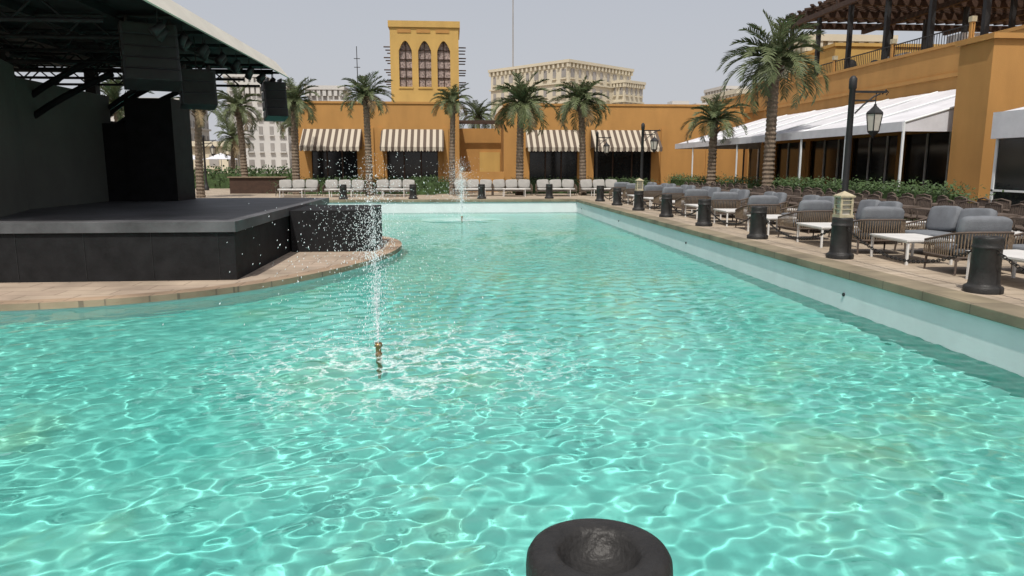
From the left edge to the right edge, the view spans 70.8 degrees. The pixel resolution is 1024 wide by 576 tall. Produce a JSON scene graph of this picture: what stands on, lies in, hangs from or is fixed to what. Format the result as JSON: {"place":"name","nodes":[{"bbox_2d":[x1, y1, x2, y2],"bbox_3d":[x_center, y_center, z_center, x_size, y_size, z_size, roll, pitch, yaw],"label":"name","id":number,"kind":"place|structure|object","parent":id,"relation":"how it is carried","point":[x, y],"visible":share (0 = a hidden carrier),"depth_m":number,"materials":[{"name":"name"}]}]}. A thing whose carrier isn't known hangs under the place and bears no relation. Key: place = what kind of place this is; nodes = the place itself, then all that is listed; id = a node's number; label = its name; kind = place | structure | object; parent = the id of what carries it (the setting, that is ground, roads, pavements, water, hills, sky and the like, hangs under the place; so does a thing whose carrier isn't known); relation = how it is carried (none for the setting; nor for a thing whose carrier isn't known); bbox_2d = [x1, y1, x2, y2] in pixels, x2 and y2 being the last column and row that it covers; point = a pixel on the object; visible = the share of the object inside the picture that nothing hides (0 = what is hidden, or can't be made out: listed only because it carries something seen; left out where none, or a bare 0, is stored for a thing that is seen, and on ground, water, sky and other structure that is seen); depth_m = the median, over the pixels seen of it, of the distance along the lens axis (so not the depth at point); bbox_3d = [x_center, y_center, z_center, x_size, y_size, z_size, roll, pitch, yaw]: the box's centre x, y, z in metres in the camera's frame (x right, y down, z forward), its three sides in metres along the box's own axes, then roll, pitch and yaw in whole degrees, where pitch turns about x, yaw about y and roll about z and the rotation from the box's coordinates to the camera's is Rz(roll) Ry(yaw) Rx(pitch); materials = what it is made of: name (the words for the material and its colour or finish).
{"place":"outdoors","nodes":[
{"label":"outdoors","id":0,"kind":"place"},
{"bbox_2d":[111,98,210,140],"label":"apartment building","id":1,"kind":"structure","parent":0,"point":[205,131],"depth_m":120.99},
{"bbox_2d":[222,74,275,136],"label":"apartment building","id":2,"kind":"structure","parent":0,"point":[229,90],"depth_m":117.60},
{"bbox_2d":[237,82,302,172],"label":"apartment building","id":3,"kind":"structure","parent":0,"point":[273,148],"depth_m":102.48,"materials":[{"name":"concrete"}]},
{"bbox_2d":[242,92,291,168],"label":"windows","id":4,"kind":"structure","parent":3,"relation":"in","point":[283,145],"depth_m":102.47,"materials":[{"name":"glass"}]},
{"bbox_2d":[303,85,351,100],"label":"apartment building","id":5,"kind":"structure","parent":0,"point":[327,92],"depth_m":108.47,"materials":[{"name":"concrete"}]},
{"bbox_2d":[0,212,1023,575],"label":"pool water","id":6,"kind":"structure","parent":0,"point":[696,414],"depth_m":6.49,"materials":[{"name":"liquid"}]},
{"bbox_2d":[14,0,1019,140],"label":"sky","id":7,"kind":"structure","parent":0,"point":[675,47],"materials":[{"name":"grey"}]},
{"bbox_2d":[298,100,745,191],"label":"walls","id":8,"kind":"structure","parent":0,"point":[489,154],"depth_m":47.53,"materials":[{"name":"orange paint"}]},
{"bbox_2d":[299,129,361,150],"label":"awning","id":9,"kind":"object","parent":8,"relation":"attached to","point":[331,139],"visible":0.99,"depth_m":45.37,"materials":[{"name":"fabric"}]},
{"bbox_2d":[380,129,443,150],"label":"awning","id":10,"kind":"object","parent":8,"relation":"attached to","point":[412,139],"visible":1,"depth_m":45.78,"materials":[{"name":"fabric"}]},
{"bbox_2d":[526,130,579,151],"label":"awning","id":11,"kind":"object","parent":8,"relation":"attached to","point":[555,140],"visible":0.77,"depth_m":46.48,"materials":[{"name":"fabric"}]},
{"bbox_2d":[590,130,662,151],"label":"awning","id":12,"kind":"object","parent":8,"relation":"attached to","point":[625,140],"visible":0.8,"depth_m":46.91,"materials":[{"name":"fabric"}]},
{"bbox_2d":[195,189,1023,306],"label":"pavement","id":13,"kind":"structure","parent":0,"point":[941,273],"depth_m":15.20,"materials":[{"name":"stone"}]},
{"bbox_2d":[83,74,153,121],"bbox_3d":[-18.602,-7.036,33.769,3.572,5.913,3.414,-1,10,-4],"label":"palm tree","id":14,"kind":"object","parent":13,"relation":"on","point":[113,94],"visible":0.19,"depth_m":33.34,"materials":[{"name":"green plant"}]},
{"bbox_2d":[172,94,230,197],"bbox_3d":[-16.535,-7.755,37.970,3.195,5.929,3.365,1,10,3],"label":"palm tree","id":15,"kind":"object","parent":13,"relation":"on","point":[199,126],"visible":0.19,"depth_m":38.01,"materials":[{"name":"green plant"}]},
{"bbox_2d":[202,135,216,189],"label":"street lamp","id":16,"kind":"object","parent":13,"relation":"on","point":[212,151],"visible":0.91,"depth_m":49.54,"materials":[{"name":"metal"}]},
{"bbox_2d":[206,81,262,176],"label":"palm tree","id":17,"kind":"object","parent":13,"relation":"on","point":[236,109],"visible":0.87,"depth_m":43.51,"materials":[{"name":"green plant"}]},
{"bbox_2d":[214,121,256,172],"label":"palm tree","id":18,"kind":"object","parent":13,"relation":"on","point":[233,141],"visible":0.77,"depth_m":56.89,"materials":[{"name":"green plant"}]},
{"bbox_2d":[194,159,291,188],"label":"hedge","id":19,"kind":"object","parent":13,"relation":"on","point":[216,179],"visible":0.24,"depth_m":54.03,"materials":[{"name":"green plant"}]},
{"bbox_2d":[227,177,288,193],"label":"bar counter","id":20,"kind":"object","parent":13,"relation":"on","point":[250,185],"visible":0.89,"depth_m":43.93,"materials":[{"name":"wood"}]},
{"bbox_2d":[275,77,318,194],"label":"palm tree","id":21,"kind":"object","parent":13,"relation":"on","point":[294,101],"visible":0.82,"depth_m":41.86,"materials":[{"name":"green plant"}]},
{"bbox_2d":[275,180,320,195],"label":"lounge sofa","id":22,"kind":"object","parent":13,"relation":"on","point":[311,186],"visible":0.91,"depth_m":40.38,"materials":[{"name":"white fabric"}]},
{"bbox_2d":[322,180,365,196],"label":"lounge sofa","id":23,"kind":"object","parent":13,"relation":"on","point":[335,185],"visible":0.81,"depth_m":40.28,"materials":[{"name":"white fabric"}]},
{"bbox_2d":[336,71,395,195],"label":"palm tree","id":24,"kind":"object","parent":13,"relation":"on","point":[364,95],"visible":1,"depth_m":40.28,"materials":[{"name":"green plant"}]},
{"bbox_2d":[269,175,474,193],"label":"hedge","id":25,"kind":"object","parent":13,"relation":"on","point":[440,191],"visible":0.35,"depth_m":43.25,"materials":[{"name":"green plant"}]},
{"bbox_2d":[374,179,414,195],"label":"lounge sofa","id":26,"kind":"object","parent":13,"relation":"on","point":[393,184],"visible":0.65,"depth_m":40.81,"materials":[{"name":"white fabric"}]},
{"bbox_2d":[383,20,465,156],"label":"wind tower","id":27,"kind":"structure","parent":13,"relation":"on","point":[424,60],"depth_m":48.35,"materials":[{"name":"paint"}]},
{"bbox_2d":[412,172,440,194],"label":"shrub","id":28,"kind":"object","parent":13,"relation":"on","point":[422,186],"visible":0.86,"depth_m":42.05,"materials":[{"name":"green plant"}]},
{"bbox_2d":[429,83,475,194],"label":"palm tree","id":29,"kind":"object","parent":13,"relation":"on","point":[452,106],"visible":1,"depth_m":41.71,"materials":[{"name":"green plant"}]},
{"bbox_2d":[453,179,493,195],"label":"lounge sofa","id":30,"kind":"object","parent":13,"relation":"on","point":[475,183],"visible":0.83,"depth_m":41.21,"materials":[{"name":"white fabric"}]},
{"bbox_2d":[491,179,532,195],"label":"lounge sofa","id":31,"kind":"object","parent":13,"relation":"on","point":[500,184],"visible":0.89,"depth_m":41.37,"materials":[{"name":"white fabric"}]},
{"bbox_2d":[482,70,558,194],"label":"palm tree","id":32,"kind":"object","parent":13,"relation":"on","point":[523,107],"visible":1,"depth_m":40.73,"materials":[{"name":"green plant"}]},
{"bbox_2d":[535,179,576,194],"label":"lounge sofa","id":33,"kind":"object","parent":13,"relation":"on","point":[556,183],"visible":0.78,"depth_m":41.22,"materials":[{"name":"white fabric"}]},
{"bbox_2d":[544,74,610,194],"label":"palm tree","id":34,"kind":"object","parent":13,"relation":"on","point":[582,103],"visible":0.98,"depth_m":41.00,"materials":[{"name":"green plant"}]},
{"bbox_2d":[498,175,659,193],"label":"hedge","id":35,"kind":"object","parent":13,"relation":"on","point":[564,192],"visible":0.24,"depth_m":44.20,"materials":[{"name":"green plant"}]},
{"bbox_2d":[578,179,616,194],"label":"lounge sofa","id":36,"kind":"object","parent":13,"relation":"on","point":[586,184],"visible":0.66,"depth_m":41.33,"materials":[{"name":"white fabric"}]},
{"bbox_2d":[526,518,672,575],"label":"bollard","id":37,"kind":"object","parent":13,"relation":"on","point":[591,547],"visible":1,"depth_m":1.77,"materials":[{"name":"metal"}]},
{"bbox_2d":[595,186,604,201],"bbox_3d":[4.202,-4.503,34.290,0.470,0.743,0.470,5,11,26],"label":"bollard","id":38,"kind":"object","parent":13,"relation":"on","point":[599,196],"visible":1,"depth_m":34.14,"materials":[{"name":"metal"}]},
{"bbox_2d":[595,131,611,178],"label":"street lamp","id":39,"kind":"object","parent":13,"relation":"on","point":[606,146],"visible":0.81,"depth_m":44.73,"materials":[{"name":"metal"}]},
{"bbox_2d":[612,188,622,205],"bbox_3d":[4.497,-3.905,30.752,0.470,0.743,0.470,-3,10,-17],"label":"bollard","id":40,"kind":"object","parent":13,"relation":"on","point":[617,201],"visible":0.99,"depth_m":30.61,"materials":[{"name":"metal"}]},
{"bbox_2d":[609,182,631,200],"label":"rope armchair","id":41,"kind":"object","parent":13,"relation":"on","point":[622,185],"visible":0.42,"depth_m":34.33,"materials":[{"name":"fabric"}]},
{"bbox_2d":[622,183,643,203],"bbox_3d":[5.462,-4.222,32.139,0.990,0.909,0.852,0,10,3],"label":"rope armchair","id":42,"kind":"object","parent":13,"relation":"on","point":[629,190],"visible":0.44,"depth_m":31.76,"materials":[{"name":"fabric"}]},
{"bbox_2d":[632,191,644,210],"bbox_3d":[4.792,-3.306,27.215,0.470,0.743,0.470,0,10,1],"label":"bollard","id":43,"kind":"object","parent":13,"relation":"on","point":[638,204],"visible":0.99,"depth_m":27.07,"materials":[{"name":"metal"}]},
{"bbox_2d":[640,123,660,179],"bbox_3d":[6.889,-6.355,36.134,1.084,3.780,0.372,-1,10,-5],"label":"street lamp","id":44,"kind":"object","parent":13,"relation":"on","point":[654,142],"visible":0.86,"depth_m":35.91,"materials":[{"name":"metal"}]},
{"bbox_2d":[644,185,662,205],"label":"rope armchair","id":45,"kind":"object","parent":13,"relation":"on","point":[652,190],"visible":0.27,"depth_m":29.12,"materials":[{"name":"fabric"}]},
{"bbox_2d":[659,194,673,216],"bbox_3d":[5.087,-2.708,23.677,0.470,0.743,0.470,-4,11,-24],"label":"bollard","id":46,"kind":"object","parent":13,"relation":"on","point":[666,208],"visible":1,"depth_m":23.53,"materials":[{"name":"metal"}]},
{"bbox_2d":[653,187,684,210],"bbox_3d":[5.899,-3.341,26.931,0.990,0.909,0.852,-1,10,-9],"label":"rope armchair","id":47,"kind":"object","parent":13,"relation":"on","point":[676,192],"visible":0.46,"depth_m":26.55,"materials":[{"name":"fabric"}]},
{"bbox_2d":[675,189,709,215],"bbox_3d":[6.116,-2.901,24.327,0.990,0.909,0.852,-1,10,-6],"label":"rope armchair","id":48,"kind":"object","parent":13,"relation":"on","point":[692,196],"visible":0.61,"depth_m":23.93,"materials":[{"name":"fabric"}]},
{"bbox_2d":[695,199,712,226],"bbox_3d":[5.382,-2.110,20.139,0.470,0.743,0.470,-8,13,-40],"label":"bollard","id":49,"kind":"object","parent":13,"relation":"on","point":[704,217],"visible":0.99,"depth_m":19.99,"materials":[{"name":"metal"}]},
{"bbox_2d":[680,92,750,185],"bbox_3d":[10.249,-7.148,36.221,2.992,5.315,3.489,-9,13,-44],"label":"palm tree","id":50,"kind":"object","parent":13,"relation":"on","point":[712,118],"visible":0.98,"depth_m":35.90,"materials":[{"name":"green plant"}]},
{"bbox_2d":[664,171,775,196],"bbox_3d":[10.484,-5.328,38.094,1.060,1.697,17.029,-1,10,-5],"label":"hedge","id":51,"kind":"object","parent":13,"relation":"on","point":[676,179],"visible":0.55,"depth_m":37.79,"materials":[{"name":"green plant"}]},
{"bbox_2d":[711,192,739,220],"bbox_3d":[6.331,-2.460,21.722,0.990,0.909,0.852,0,10,1],"label":"rope armchair","id":52,"kind":"object","parent":13,"relation":"on","point":[724,200],"visible":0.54,"depth_m":21.32,"materials":[{"name":"fabric"}]},
{"bbox_2d":[729,189,749,214],"bbox_3d":[7.224,-2.821,23.835,0.852,0.916,1.740,0,10,-3],"label":"rope sofa","id":53,"kind":"object","parent":13,"relation":"on","point":[743,196],"visible":0.23,"depth_m":23.15,"materials":[{"name":"fabric"}]},
{"bbox_2d":[747,206,767,239],"bbox_3d":[5.677,-1.511,16.602,0.470,0.743,0.470,-1,10,-9],"label":"bollard","id":54,"kind":"object","parent":13,"relation":"on","point":[757,230],"visible":1,"depth_m":16.46,"materials":[{"name":"metal"}]},
{"bbox_2d":[762,214,830,239],"bbox_3d":[5.825,-1.216,14.832,0.060,0.411,3.277,-1,10,-5],"label":"bollard chain","id":55,"kind":"object","parent":54,"relation":"attached to","point":[803,238],"visible":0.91,"depth_m":14.72,"materials":[{"name":"metal"}]},
{"bbox_2d":[735,195,780,229],"bbox_3d":[6.549,-2.020,19.118,0.990,0.909,0.852,0,10,-2],"label":"rope armchair","id":56,"kind":"object","parent":13,"relation":"on","point":[771,203],"visible":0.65,"depth_m":18.73,"materials":[{"name":"fabric"}]},
{"bbox_2d":[741,191,787,212],"bbox_3d":[7.441,-2.380,21.231,0.852,0.916,1.740,0,10,0],"label":"rope sofa","id":57,"kind":"object","parent":13,"relation":"on","point":[782,197],"visible":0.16,"depth_m":20.48,"materials":[{"name":"fabric"}]},
{"bbox_2d":[718,9,828,188],"bbox_3d":[10.778,-7.515,30.159,4.455,8.061,4.903,-2,10,-12],"label":"palm tree","id":58,"kind":"object","parent":13,"relation":"on","point":[774,57],"visible":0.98,"depth_m":29.58,"materials":[{"name":"green plant"}]},
{"bbox_2d":[747,214,799,235],"bbox_3d":[6.497,-1.575,17.931,0.840,0.425,1.240,-1,10,-5],"label":"table","id":59,"kind":"object","parent":13,"relation":"on","point":[772,217],"visible":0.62,"depth_m":17.79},
{"bbox_2d":[777,200,832,237],"bbox_3d":[6.769,-1.579,16.515,0.990,0.909,0.852,-2,10,-11],"label":"rope armchair","id":60,"kind":"object","parent":13,"relation":"on","point":[814,211],"visible":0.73,"depth_m":16.14,"materials":[{"name":"fabric"}]},
{"bbox_2d":[780,195,837,233],"bbox_3d":[7.658,-1.940,18.628,0.852,0.916,1.740,-1,10,-6],"label":"rope sofa","id":61,"kind":"object","parent":13,"relation":"on","point":[816,197],"visible":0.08,"depth_m":18.80,"materials":[{"name":"fabric"}]},
{"bbox_2d":[675,89,955,190],"bbox_3d":[13.963,-6.434,34.044,5.610,4.633,23.240,-1,10,-5],"label":"fabric canopy","id":62,"kind":"object","parent":13,"relation":"on","point":[933,111],"visible":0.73,"depth_m":28.86,"materials":[{"name":"white fabric"}]},
{"bbox_2d":[796,222,858,247],"bbox_3d":[6.709,-1.134,15.327,0.840,0.425,1.240,0,10,-2],"label":"table","id":63,"kind":"object","parent":13,"relation":"on","point":[822,226],"visible":0.54,"depth_m":15.35,"materials":[{"name":"plastic"}]},
{"bbox_2d":[826,217,853,259],"bbox_3d":[5.972,-0.913,13.064,0.470,0.743,0.470,-5,11,-29],"label":"bollard","id":64,"kind":"object","parent":13,"relation":"on","point":[840,242],"visible":0.92,"depth_m":12.92,"materials":[{"name":"metal"}]},
{"bbox_2d":[832,191,855,217],"bbox_3d":[5.972,-1.510,12.963,0.280,0.470,0.280,-1,10,-5],"label":"box lantern","id":65,"kind":"object","parent":64,"relation":"on","point":[843,206],"visible":1,"depth_m":12.88,"materials":[{"name":"metal"}]},
{"bbox_2d":[847,227,971,263],"bbox_3d":[6.120,-0.618,11.294,0.060,0.411,3.277,-1,10,-5],"label":"bollard chain","id":66,"kind":"object","parent":64,"relation":"attached to","point":[913,261],"visible":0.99,"depth_m":11.09,"materials":[{"name":"metal"}]},
{"bbox_2d":[841,75,888,191],"bbox_3d":[8.496,-3.198,17.467,1.084,3.780,0.372,-1,10,-5],"label":"street lamp","id":67,"kind":"object","parent":13,"relation":"on","point":[874,114],"visible":0.81,"depth_m":17.25,"materials":[{"name":"metal"}]},
{"bbox_2d":[828,199,902,244],"bbox_3d":[7.875,-1.500,16.023,0.852,0.916,1.740,0,10,-3],"label":"rope sofa","id":68,"kind":"object","parent":13,"relation":"on","point":[865,203],"visible":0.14,"depth_m":16.14,"materials":[{"name":"fabric"}]},
{"bbox_2d":[714,16,1023,202],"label":"terrace building","id":69,"kind":"structure","parent":13,"relation":"on","point":[983,75],"depth_m":30.68,"materials":[{"name":"orange paint"}]},
{"bbox_2d":[780,0,1023,81],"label":"pergola","id":70,"kind":"object","parent":69,"relation":"on","point":[890,16],"visible":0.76,"depth_m":39.41,"materials":[{"name":"black paint"}]},
{"bbox_2d":[852,206,906,254],"bbox_3d":[6.983,-1.139,13.910,0.990,0.909,0.852,0,10,0],"label":"rope armchair","id":71,"kind":"object","parent":13,"relation":"on","point":[881,219],"visible":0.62,"depth_m":13.52,"materials":[{"name":"fabric"}]},
{"bbox_2d":[768,175,1003,220],"bbox_3d":[11.595,-3.077,24.695,1.075,1.661,13.780,-1,10,-5],"label":"hedge","id":72,"kind":"object","parent":13,"relation":"on","point":[884,190],"visible":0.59,"depth_m":22.47,"materials":[{"name":"green plant"}]},
{"bbox_2d":[898,196,915,229],"bbox_3d":[9.608,-1.830,17.962,0.576,0.920,0.560,-3,10,-16],"label":"dining chair","id":73,"kind":"object","parent":13,"relation":"on","point":[905,201],"visible":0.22,"depth_m":17.91,"materials":[{"name":"brown wicker"}]},
{"bbox_2d":[870,233,953,264],"bbox_3d":[7.042,-0.696,12.732,0.840,0.425,1.240,0,10,-1],"label":"table","id":74,"kind":"object","parent":13,"relation":"on","point":[909,238],"visible":0.79,"depth_m":12.73,"materials":[{"name":"plastic"}]},
{"bbox_2d":[904,197,932,229],"bbox_3d":[9.610,-1.709,17.245,0.576,0.920,0.560,-2,10,-9],"label":"dining chair","id":75,"kind":"object","parent":13,"relation":"on","point":[927,203],"visible":0.45,"depth_m":17.14,"materials":[{"name":"brown wicker"}]},
{"bbox_2d":[916,199,954,229],"bbox_3d":[9.710,-1.590,16.541,0.576,0.920,0.560,-1,10,-9],"label":"dining chair","id":76,"kind":"object","parent":13,"relation":"on","point":[942,202],"visible":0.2,"depth_m":16.56,"materials":[{"name":"brown wicker"}]},
{"bbox_2d":[894,206,997,261],"bbox_3d":[8.092,-1.059,13.420,0.852,0.916,1.740,-1,10,-8],"label":"rope sofa","id":77,"kind":"object","parent":13,"relation":"on","point":[941,220],"visible":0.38,"depth_m":13.62,"materials":[{"name":"fabric"}]},
{"bbox_2d":[953,200,978,232],"bbox_3d":[9.804,-1.471,15.840,0.576,0.920,0.560,-3,10,-15],"label":"dining chair","id":78,"kind":"object","parent":13,"relation":"on","point":[973,204],"visible":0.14,"depth_m":15.84,"materials":[{"name":"brown wicker"}]},
{"bbox_2d":[923,216,1014,275],"bbox_3d":[7.201,-0.699,11.306,0.990,0.909,0.853,0,10,-3],"label":"rope armchair","id":79,"kind":"object","parent":13,"relation":"on","point":[968,228],"visible":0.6,"depth_m":10.94,"materials":[{"name":"fabric"}]},
{"bbox_2d":[962,235,1004,294],"bbox_3d":[6.267,-0.315,9.526,0.470,0.743,0.470,8,13,41],"label":"bollard","id":80,"kind":"object","parent":13,"relation":"on","point":[984,273],"visible":1,"depth_m":9.39,"materials":[{"name":"metal"}]},
{"bbox_2d":[985,202,1003,212],"bbox_3d":[9.839,-1.350,15.123,0.576,0.920,0.560,-1,10,-4],"label":"dining chair","id":81,"kind":"object","parent":13,"relation":"on","point":[999,207],"visible":0.12,"depth_m":15.00,"materials":[{"name":"brown wicker"}]},
{"bbox_2d":[966,249,1023,278],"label":"table","id":82,"kind":"object","parent":13,"relation":"on","point":[1015,255],"visible":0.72,"depth_m":10.49,"materials":[{"name":"plastic"}]},
{"bbox_2d":[991,198,1010,213],"bbox_3d":[11.060,-1.609,16.653,0.576,0.920,0.560,-2,10,-13],"label":"dining chair","id":83,"kind":"object","parent":13,"relation":"on","point":[1006,203],"visible":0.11,"depth_m":16.55,"materials":[{"name":"brown wicker"}]},
{"bbox_2d":[989,138,1023,231],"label":"glass screen","id":84,"kind":"object","parent":13,"relation":"on","point":[1008,172],"visible":0.5,"depth_m":18.32,"materials":[{"name":"glass"}]},
{"bbox_2d":[991,107,1023,138],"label":"fabric canopy","id":85,"kind":"object","parent":13,"relation":"on","point":[1008,124],"visible":1,"depth_m":18.12,"materials":[{"name":"white fabric"}]},
{"bbox_2d":[1004,232,1023,249],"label":"rope sofa","id":86,"kind":"object","parent":13,"relation":"on","point":[1019,246],"visible":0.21,"depth_m":11.61,"materials":[{"name":"brown wicker"}]},
{"bbox_2d":[1008,203,1023,243],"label":"dining chair","id":87,"kind":"object","parent":13,"relation":"on","point":[1016,209],"visible":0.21,"depth_m":14.41,"materials":[{"name":"brown wicker"}]},
{"bbox_2d":[328,202,1023,376],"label":"pool wall","id":88,"kind":"structure","parent":0,"point":[1001,345],"depth_m":11.95,"materials":[{"name":"tile"}]},
{"bbox_2d":[329,199,1023,329],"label":"pool coping","id":89,"kind":"object","parent":88,"relation":"on","point":[1009,314],"visible":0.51,"depth_m":11.79,"materials":[{"name":"stone"}]},
{"bbox_2d":[701,89,750,102],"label":"house","id":90,"kind":"structure","parent":0,"point":[730,93],"depth_m":96.47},
{"bbox_2d":[704,86,750,95],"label":"house","id":91,"kind":"structure","parent":0,"point":[713,90],"depth_m":146.41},
{"bbox_2d":[781,34,897,77],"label":"apartment building","id":92,"kind":"structure","parent":0,"point":[827,39],"depth_m":67.47,"materials":[{"name":"paint"}]},
{"label":"pool floor","id":93,"kind":"structure","parent":0,"visible":0},
{"bbox_2d":[0,236,401,312],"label":"stage island","id":94,"kind":"structure","parent":93,"relation":"on","point":[24,297],"depth_m":13.09,"materials":[{"name":"paving"},{"name":"black paint"},{"name":"stone"}]},
{"bbox_2d":[0,0,381,282],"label":"stage","id":95,"kind":"object","parent":94,"relation":"on","point":[90,191],"visible":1,"depth_m":16.70,"materials":[{"name":"black paint"}]},
{"bbox_2d":[163,153,497,378],"bbox_3d":[-1.911,0.034,8.858,3.731,3.380,3.912,-1,10,-5],"label":"fountain","id":96,"kind":"object","parent":93,"relation":"on","point":[378,346],"visible":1,"depth_m":8.67,"materials":[{"name":"white liquid"}]},
{"bbox_2d":[430,156,494,221],"bbox_3d":[-2.288,-3.852,31.094,3.012,3.624,3.266,4,10,20],"label":"fountain","id":97,"kind":"object","parent":93,"relation":"on","point":[461,200],"visible":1,"depth_m":30.94,"materials":[{"name":"white liquid"}]},
{"label":"ground","id":98,"kind":"structure","parent":0,"visible":0},
{"bbox_2d":[192,141,250,172],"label":"house","id":99,"kind":"structure","parent":98,"relation":"on","point":[217,162],"depth_m":86.94,"materials":[{"name":"paint"}]},
{"bbox_2d":[194,155,239,168],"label":"windows","id":100,"kind":"structure","parent":99,"relation":"in","point":[211,161],"depth_m":86.99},
{"bbox_2d":[459,98,495,128],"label":"palm tree","id":101,"kind":"object","parent":98,"relation":"on","point":[478,109],"visible":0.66,"depth_m":60.05,"materials":[{"name":"green plant"}]},
{"bbox_2d":[488,59,633,128],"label":"hotel building","id":102,"kind":"structure","parent":98,"relation":"on","point":[564,70],"depth_m":158.46,"materials":[{"name":"paint"}]},
{"bbox_2d":[512,0,513,66],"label":"radio mast","id":103,"kind":"object","parent":102,"relation":"on","point":[512,33],"visible":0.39,"depth_m":163.18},
{"bbox_2d":[492,68,628,128],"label":"windows","id":104,"kind":"structure","parent":102,"relation":"in","point":[563,71],"depth_m":158.25,"materials":[{"name":"glass"}]},
{"bbox_2d":[612,80,645,103],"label":"hotel building","id":105,"kind":"structure","parent":98,"relation":"on","point":[627,91],"depth_m":162.09,"materials":[{"name":"concrete"}]},
{"bbox_2d":[613,87,642,103],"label":"windows","id":106,"kind":"structure","parent":105,"relation":"in","point":[621,89],"depth_m":162.32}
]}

